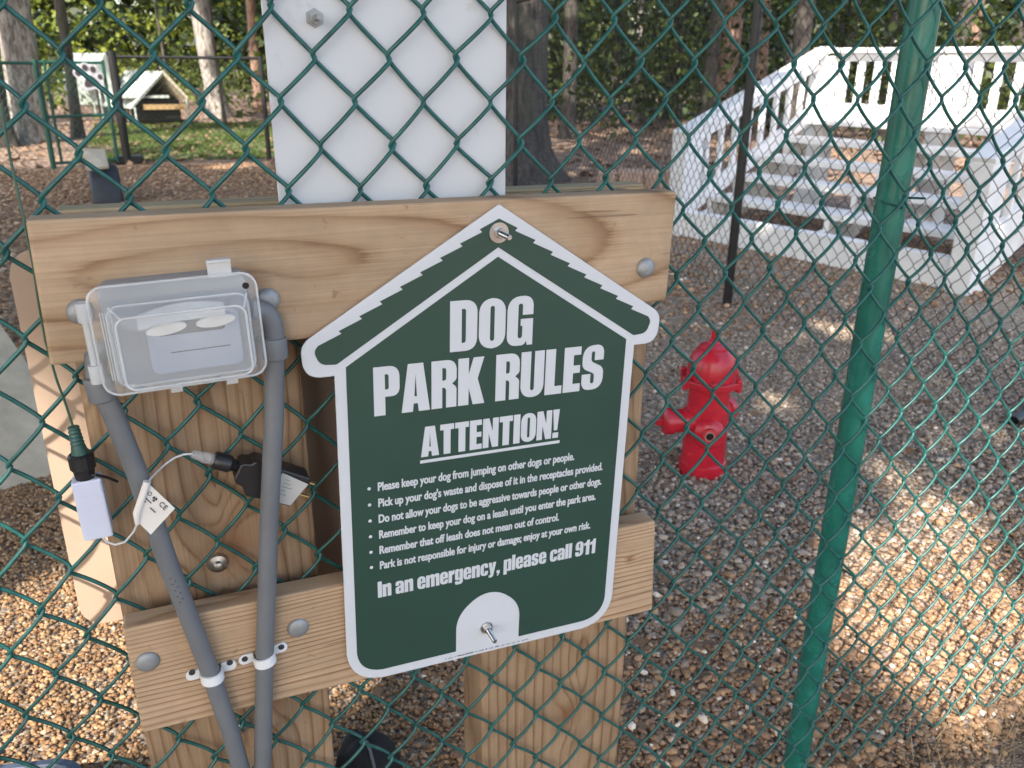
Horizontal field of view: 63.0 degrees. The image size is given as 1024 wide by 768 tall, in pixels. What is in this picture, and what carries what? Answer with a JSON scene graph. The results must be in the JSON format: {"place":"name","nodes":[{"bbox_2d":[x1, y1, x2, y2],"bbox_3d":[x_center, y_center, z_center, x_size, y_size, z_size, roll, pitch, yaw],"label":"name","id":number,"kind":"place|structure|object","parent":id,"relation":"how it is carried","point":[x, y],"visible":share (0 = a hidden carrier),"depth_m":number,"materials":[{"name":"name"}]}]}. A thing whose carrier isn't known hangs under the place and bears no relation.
{"place":"outdoors","nodes":[
{"label":"outdoors","id":0,"kind":"place"},
{"bbox_2d":[64,81,96,104],"bbox_3d":[-10.215,-7.026,19.841,0.700,0.739,0.900,-8,23,-22],"label":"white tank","id":1,"kind":"object","parent":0,"point":[83,93],"visible":0.15,"depth_m":19.50,"materials":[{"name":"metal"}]},
{"bbox_2d":[0,66,1023,454],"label":"ground","id":2,"kind":"structure","parent":0,"point":[870,180],"depth_m":12.66,"materials":[{"name":"green plant"}]},
{"bbox_2d":[0,69,21,147],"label":"tree","id":3,"kind":"object","parent":2,"relation":"on","point":[12,132],"visible":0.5,"depth_m":12.57,"materials":[{"name":"brown plant"}]},
{"bbox_2d":[0,0,56,144],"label":"tree","id":4,"kind":"object","parent":2,"relation":"on","point":[18,41],"visible":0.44,"depth_m":12.90,"materials":[{"name":"grey plant"}]},
{"bbox_2d":[54,0,85,137],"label":"tree","id":5,"kind":"object","parent":2,"relation":"on","point":[62,19],"visible":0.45,"depth_m":14.00,"materials":[{"name":"brown plant"}]},
{"bbox_2d":[64,52,129,122],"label":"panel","id":6,"kind":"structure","parent":2,"relation":"on","point":[90,56],"depth_m":17.65,"materials":[{"name":"metal"}]},
{"bbox_2d":[0,162,276,573],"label":"mulch bed","id":7,"kind":"object","parent":2,"relation":"on","point":[13,311],"visible":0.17,"depth_m":7.38,"materials":[{"name":"brown wood"}]},
{"bbox_2d":[0,61,41,165],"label":"green fence","id":8,"kind":"object","parent":7,"relation":"on","point":[15,62],"visible":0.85,"depth_m":9.75,"materials":[{"name":"metal"}]},
{"bbox_2d":[31,59,119,168],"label":"green gate","id":9,"kind":"structure","parent":8,"relation":"attached to","point":[45,116],"depth_m":10.14,"materials":[{"name":"metal"}]},
{"bbox_2d":[73,62,103,90],"bbox_3d":[-5.149,-3.741,10.165,0.348,0.324,0.014,-18,28,-40],"label":"paw sign","id":10,"kind":"object","parent":9,"relation":"attached to","point":[87,85],"visible":0.77,"depth_m":10.17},
{"bbox_2d":[0,324,50,492],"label":"ramp plank","id":11,"kind":"object","parent":7,"relation":"on","point":[19,426],"visible":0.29,"depth_m":2.77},
{"bbox_2d":[88,163,123,203],"bbox_3d":[-3.838,-1.763,7.923,0.260,0.644,0.644,-10,23,-25],"label":"trash bin","id":12,"kind":"object","parent":7,"relation":"on","point":[104,191],"visible":0.45,"depth_m":7.64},
{"bbox_2d":[83,148,108,170],"bbox_3d":[-3.844,-2.079,7.723,0.207,0.171,0.388,-8,23,-22],"label":"wooden board","id":13,"kind":"object","parent":12,"relation":"on","point":[97,158],"visible":0.94,"depth_m":7.70,"materials":[{"name":"grey wood"}]},
{"bbox_2d":[0,161,277,360],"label":"bark chips","id":14,"kind":"object","parent":7,"relation":"on","point":[173,182],"visible":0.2,"depth_m":8.69,"materials":[{"name":"brown wood"}]},
{"bbox_2d":[97,70,188,122],"bbox_3d":[-7.772,-6.019,17.525,1.774,1.063,1.390,-8,23,-22],"label":"open shelter","id":15,"kind":"object","parent":2,"relation":"on","point":[153,103],"visible":0.67,"depth_m":17.32,"materials":[{"name":"white wood"}]},
{"bbox_2d":[153,0,167,74],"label":"tree trunk","id":16,"kind":"object","parent":2,"relation":"on","point":[159,29],"visible":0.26,"depth_m":20.93,"materials":[{"name":"brown plant"}]},
{"bbox_2d":[73,120,274,163],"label":"lawn grass","id":17,"kind":"structure","parent":2,"relation":"on","point":[226,136],"depth_m":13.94,"materials":[{"name":"green plant"}]},
{"bbox_2d":[106,51,271,164],"bbox_3d":[-4.217,-3.577,10.900,1.960,1.411,0.331,-7,22,-19],"label":"black fence","id":18,"kind":"object","parent":2,"relation":"on","point":[126,155],"visible":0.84,"depth_m":10.70,"materials":[{"name":"metal"}]},
{"bbox_2d":[189,0,234,117],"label":"tree","id":19,"kind":"object","parent":2,"relation":"on","point":[203,38],"visible":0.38,"depth_m":19.18,"materials":[{"name":"grey plant"}]},
{"bbox_2d":[207,0,226,123],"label":"tree trunk","id":20,"kind":"object","parent":2,"relation":"on","point":[224,119],"visible":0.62,"depth_m":17.18,"materials":[{"name":"brown plant"}]},
{"bbox_2d":[246,0,267,112],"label":"slim tree","id":21,"kind":"object","parent":2,"relation":"on","point":[251,10],"visible":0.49,"depth_m":21.41,"materials":[{"name":"brown plant"}]},
{"bbox_2d":[0,101,1022,187],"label":"leaf litter","id":22,"kind":"object","parent":2,"relation":"on","point":[129,162],"visible":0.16,"depth_m":13.18,"materials":[{"name":"brown plant"}]},
{"bbox_2d":[0,0,1023,140],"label":"forest foliage","id":23,"kind":"object","parent":2,"relation":"on","point":[229,17],"visible":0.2,"depth_m":20.59,"materials":[{"name":"green plant"}]},
{"bbox_2d":[0,383,1023,767],"bbox_3d":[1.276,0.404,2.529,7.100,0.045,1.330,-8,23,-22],"label":"gravel bed","id":24,"kind":"object","parent":2,"relation":"on","point":[416,683],"visible":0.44,"depth_m":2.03,"materials":[{"name":"gravel"}]},
{"bbox_2d":[0,759,80,767],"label":"plastic tub","id":25,"kind":"object","parent":24,"relation":"on","point":[63,763],"visible":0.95,"depth_m":1.39,"materials":[{"name":"grey plastic"}]},
{"bbox_2d":[75,339,334,767],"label":"wooden post","id":26,"kind":"object","parent":24,"relation":"on","point":[203,437],"visible":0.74,"depth_m":0.97,"materials":[{"name":"wood"}]},
{"bbox_2d":[56,181,643,213],"bbox_3d":[-0.158,-0.171,1.056,0.723,0.141,0.036,-8,23,-22],"label":"back rail","id":27,"kind":"object","parent":26,"relation":"attached to","point":[181,204],"visible":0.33,"depth_m":0.96,"materials":[{"name":"brown wood"}]},
{"bbox_2d":[10,250,342,622],"bbox_3d":[-0.332,0.053,1.088,0.487,0.495,0.003,-8,23,-22],"label":"beige panel","id":28,"kind":"object","parent":27,"relation":"attached to","point":[93,599],"visible":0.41,"depth_m":1.06,"materials":[{"name":"beige wood"}]},
{"bbox_2d":[26,188,675,364],"bbox_3d":[-0.126,-0.130,0.914,0.696,0.142,0.040,-8,23,-22],"label":"top board","id":29,"kind":"object","parent":26,"relation":"attached to","point":[312,269],"visible":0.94,"depth_m":0.87,"materials":[{"name":"brown wood"}]},
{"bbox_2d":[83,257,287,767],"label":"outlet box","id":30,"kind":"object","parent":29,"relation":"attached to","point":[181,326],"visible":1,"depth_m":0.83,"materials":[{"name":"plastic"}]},
{"bbox_2d":[186,660,236,686],"bbox_3d":[-0.347,0.337,0.967,0.056,0.016,0.024,-8,23,-22],"label":"pipe strap","id":31,"kind":"object","parent":30,"relation":"attached to","point":[215,680],"visible":0.99,"depth_m":0.97,"materials":[{"name":"white plastic"}]},
{"bbox_2d":[210,451,314,505],"bbox_3d":[-0.279,0.104,0.942,0.111,0.076,0.029,-8,23,-22],"label":"power adapter","id":32,"kind":"object","parent":30,"relation":"attached to","point":[246,470],"visible":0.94,"depth_m":0.93,"materials":[{"name":"black plastic"}]},
{"bbox_2d":[102,453,192,545],"bbox_3d":[-0.370,0.130,0.882,0.131,0.096,0.065,-8,23,-22],"label":"light string lead","id":33,"kind":"object","parent":32,"relation":"attached to","point":[153,509],"visible":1,"depth_m":0.85,"materials":[{"name":"white"}]},
{"bbox_2d":[239,642,286,669],"bbox_3d":[-0.293,0.325,0.987,0.057,0.018,0.024,-8,23,-22],"label":"pipe strap","id":34,"kind":"object","parent":30,"relation":"attached to","point":[267,663],"visible":0.98,"depth_m":0.99,"materials":[{"name":"white plastic"}]},
{"bbox_2d":[301,204,658,677],"bbox_3d":[-0.015,0.088,1.011,0.446,0.599,0.035,-8,23,-22],"label":"rules sign","id":35,"kind":"object","parent":29,"relation":"attached to","point":[479,369],"visible":1,"depth_m":1.01,"materials":[{"name":"green plastic"}]},
{"bbox_2d":[123,512,654,731],"bbox_3d":[-0.116,0.297,1.086,0.692,0.165,0.037,-8,23,-22],"label":"board","id":36,"kind":"object","parent":26,"relation":"attached to","point":[310,630],"visible":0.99,"depth_m":1.00,"materials":[{"name":"brown wood"}]},
{"bbox_2d":[335,729,402,767],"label":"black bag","id":37,"kind":"object","parent":24,"relation":"on","point":[368,757],"visible":0.74,"depth_m":1.46,"materials":[{"name":"plastic"}]},
{"bbox_2d":[0,0,1023,767],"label":"chain link fence","id":38,"kind":"object","parent":24,"relation":"on","point":[904,120],"visible":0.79,"depth_m":1.19,"materials":[{"name":"green metal"}]},
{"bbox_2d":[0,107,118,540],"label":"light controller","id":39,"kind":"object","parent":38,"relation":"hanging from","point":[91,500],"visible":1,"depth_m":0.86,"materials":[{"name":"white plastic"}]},
{"bbox_2d":[261,0,506,204],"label":"white sheet","id":40,"kind":"object","parent":38,"relation":"attached to","point":[351,57],"visible":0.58,"depth_m":0.89,"materials":[{"name":"plastic"}]},
{"bbox_2d":[463,188,648,767],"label":"wooden post","id":41,"kind":"object","parent":24,"relation":"on","point":[515,673],"visible":0.08,"depth_m":1.28,"materials":[{"name":"brown wood"}]},
{"bbox_2d":[418,426,1023,767],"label":"warm gravel","id":42,"kind":"structure","parent":24,"relation":"on","point":[993,593],"depth_m":1.89,"materials":[{"name":"beige gravel"}]},
{"bbox_2d":[460,277,1023,659],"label":"grey gravel","id":43,"kind":"structure","parent":24,"relation":"on","point":[723,552],"depth_m":2.94,"materials":[{"name":"grey gravel"}]},
{"bbox_2d":[373,361,934,767],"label":"fallen leaves","id":44,"kind":"object","parent":43,"relation":"on","point":[641,641],"visible":0.23,"depth_m":2.14,"materials":[{"name":"brown plant"}]},
{"bbox_2d":[655,330,742,480],"bbox_3d":[0.620,0.070,2.672,0.317,0.504,0.192,-8,23,-22],"label":"fire hydrant","id":45,"kind":"object","parent":43,"relation":"on","point":[714,365],"visible":0.78,"depth_m":2.62,"materials":[{"name":"red metal"}]},
{"bbox_2d":[1006,407,1023,427],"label":"black pipe","id":46,"kind":"object","parent":24,"relation":"on","point":[1017,417],"visible":0.71,"depth_m":3.12,"materials":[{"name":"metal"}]},
{"bbox_2d":[505,0,571,185],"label":"tree","id":47,"kind":"object","parent":2,"relation":"on","point":[510,4],"visible":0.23,"depth_m":9.11,"materials":[{"name":"brown plant"}]},
{"bbox_2d":[557,0,577,138],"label":"tree trunk","id":48,"kind":"object","parent":2,"relation":"on","point":[569,15],"visible":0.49,"depth_m":14.65,"materials":[{"name":"brown plant"}]},
{"bbox_2d":[597,169,616,181],"bbox_3d":[1.033,-2.231,9.126,0.207,0.210,0.239,3,21,7],"label":"edging stone","id":49,"kind":"object","parent":2,"relation":"on","point":[613,175],"visible":0.37,"depth_m":9.00,"materials":[{"name":"stone"}]},
{"bbox_2d":[608,0,624,120],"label":"slim tree","id":50,"kind":"object","parent":2,"relation":"on","point":[615,55],"visible":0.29,"depth_m":19.59,"materials":[{"name":"brown plant"}]},
{"bbox_2d":[617,168,642,183],"bbox_3d":[1.290,-2.236,9.143,0.270,0.230,0.239,3,21,7],"label":"edging stone","id":51,"kind":"object","parent":2,"relation":"on","point":[630,176],"visible":0.41,"depth_m":9.02,"materials":[{"name":"brown stone"}]},
{"bbox_2d":[631,0,644,122],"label":"slim tree","id":52,"kind":"object","parent":2,"relation":"on","point":[638,19],"visible":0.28,"depth_m":19.16,"materials":[{"name":"brown plant"}]},
{"bbox_2d":[642,169,664,188],"bbox_3d":[1.548,-2.240,9.162,0.238,0.210,0.239,3,21,7],"label":"edging stone","id":53,"kind":"object","parent":2,"relation":"on","point":[650,174],"visible":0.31,"depth_m":9.05,"materials":[{"name":"beige stone"}]},
{"bbox_2d":[664,168,670,188],"bbox_3d":[1.776,-2.244,9.178,0.222,0.230,0.239,3,21,7],"label":"edging stone","id":54,"kind":"object","parent":2,"relation":"on","point":[667,175],"visible":0.11,"depth_m":9.07,"materials":[{"name":"beige stone"}]},
{"bbox_2d":[662,0,676,115],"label":"tree trunk","id":55,"kind":"object","parent":2,"relation":"on","point":[673,4],"visible":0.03,"depth_m":21.61,"materials":[{"name":"brown plant"}]},
{"bbox_2d":[664,0,686,119],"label":"slim tree","id":56,"kind":"object","parent":2,"relation":"on","point":[680,66],"visible":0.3,"depth_m":20.41,"materials":[{"name":"brown plant"}]},
{"bbox_2d":[698,0,725,134],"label":"tree trunk","id":57,"kind":"object","parent":2,"relation":"on","point":[712,63],"visible":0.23,"depth_m":15.69,"materials":[{"name":"brown plant"}]},
{"bbox_2d":[714,0,744,129],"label":"tree","id":58,"kind":"object","parent":2,"relation":"on","point":[737,36],"visible":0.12,"depth_m":17.27,"materials":[{"name":"brown plant"}]},
{"bbox_2d":[752,0,770,125],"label":"slim tree","id":59,"kind":"object","parent":2,"relation":"on","point":[764,50],"visible":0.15,"depth_m":18.54,"materials":[{"name":"brown plant"}]},
{"bbox_2d":[513,0,1023,407],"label":"black fence","id":60,"kind":"object","parent":2,"relation":"on","point":[749,92],"visible":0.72,"depth_m":4.35,"materials":[{"name":"metal"}]},
{"bbox_2d":[778,0,797,120],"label":"slim tree","id":61,"kind":"object","parent":2,"relation":"on","point":[788,60],"visible":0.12,"depth_m":20.24,"materials":[{"name":"brown plant"}]},
{"bbox_2d":[779,0,815,153],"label":"tree trunk","id":62,"kind":"object","parent":2,"relation":"on","point":[799,31],"visible":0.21,"depth_m":12.18,"materials":[{"name":"brown plant"}]},
{"bbox_2d":[839,1,847,44],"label":"tree trunk","id":63,"kind":"object","parent":2,"relation":"on","point":[842,24],"visible":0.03,"depth_m":23.32,"materials":[{"name":"brown plant"}]},
{"bbox_2d":[669,46,1023,295],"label":"white staircase","id":64,"kind":"structure","parent":2,"relation":"on","point":[974,124],"depth_m":6.30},
{"bbox_2d":[842,0,860,98],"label":"slim tree","id":65,"kind":"object","parent":2,"relation":"on","point":[850,9],"visible":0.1,"depth_m":20.77,"materials":[{"name":"brown plant"}]},
{"bbox_2d":[879,0,898,101],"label":"slim tree","id":66,"kind":"object","parent":2,"relation":"on","point":[891,18],"visible":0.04,"depth_m":21.03,"materials":[{"name":"brown plant"}]},
{"bbox_2d":[891,716,1023,767],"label":"dirt strip","id":67,"kind":"object","parent":2,"relation":"on","point":[1018,762],"visible":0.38,"depth_m":1.69,"materials":[{"name":"brown soil"}]},
{"bbox_2d":[808,618,1023,767],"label":"dry grass","id":68,"kind":"structure","parent":67,"relation":"on","point":[970,734],"depth_m":1.69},
{"bbox_2d":[954,0,975,46],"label":"tree trunk","id":69,"kind":"object","parent":2,"relation":"on","point":[962,14],"visible":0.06,"depth_m":16.78,"materials":[{"name":"brown plant"}]},
{"bbox_2d":[966,0,984,105],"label":"slim tree","id":70,"kind":"object","parent":2,"relation":"on","point":[975,30],"visible":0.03,"depth_m":20.58,"materials":[{"name":"brown plant"}]},
{"bbox_2d":[998,0,1023,109],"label":"slim tree","id":71,"kind":"object","parent":2,"relation":"on","point":[1014,38],"visible":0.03,"depth_m":20.92,"materials":[{"name":"brown plant"}]},
{"bbox_2d":[35,0,1010,68],"label":"sky","id":72,"kind":"structure","parent":0,"point":[115,0],"materials":[{"name":"white"}]},
{"bbox_2d":[639,204,1023,453],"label":"gravel path","id":73,"kind":"structure","parent":0,"point":[971,312],"depth_m":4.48,"materials":[{"name":"grey gravel"}]},
{"bbox_2d":[658,256,1019,408],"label":"weeds","id":74,"kind":"object","parent":73,"relation":"on","point":[845,300],"visible":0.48,"depth_m":4.32,"materials":[{"name":"green plant"}]}
]}

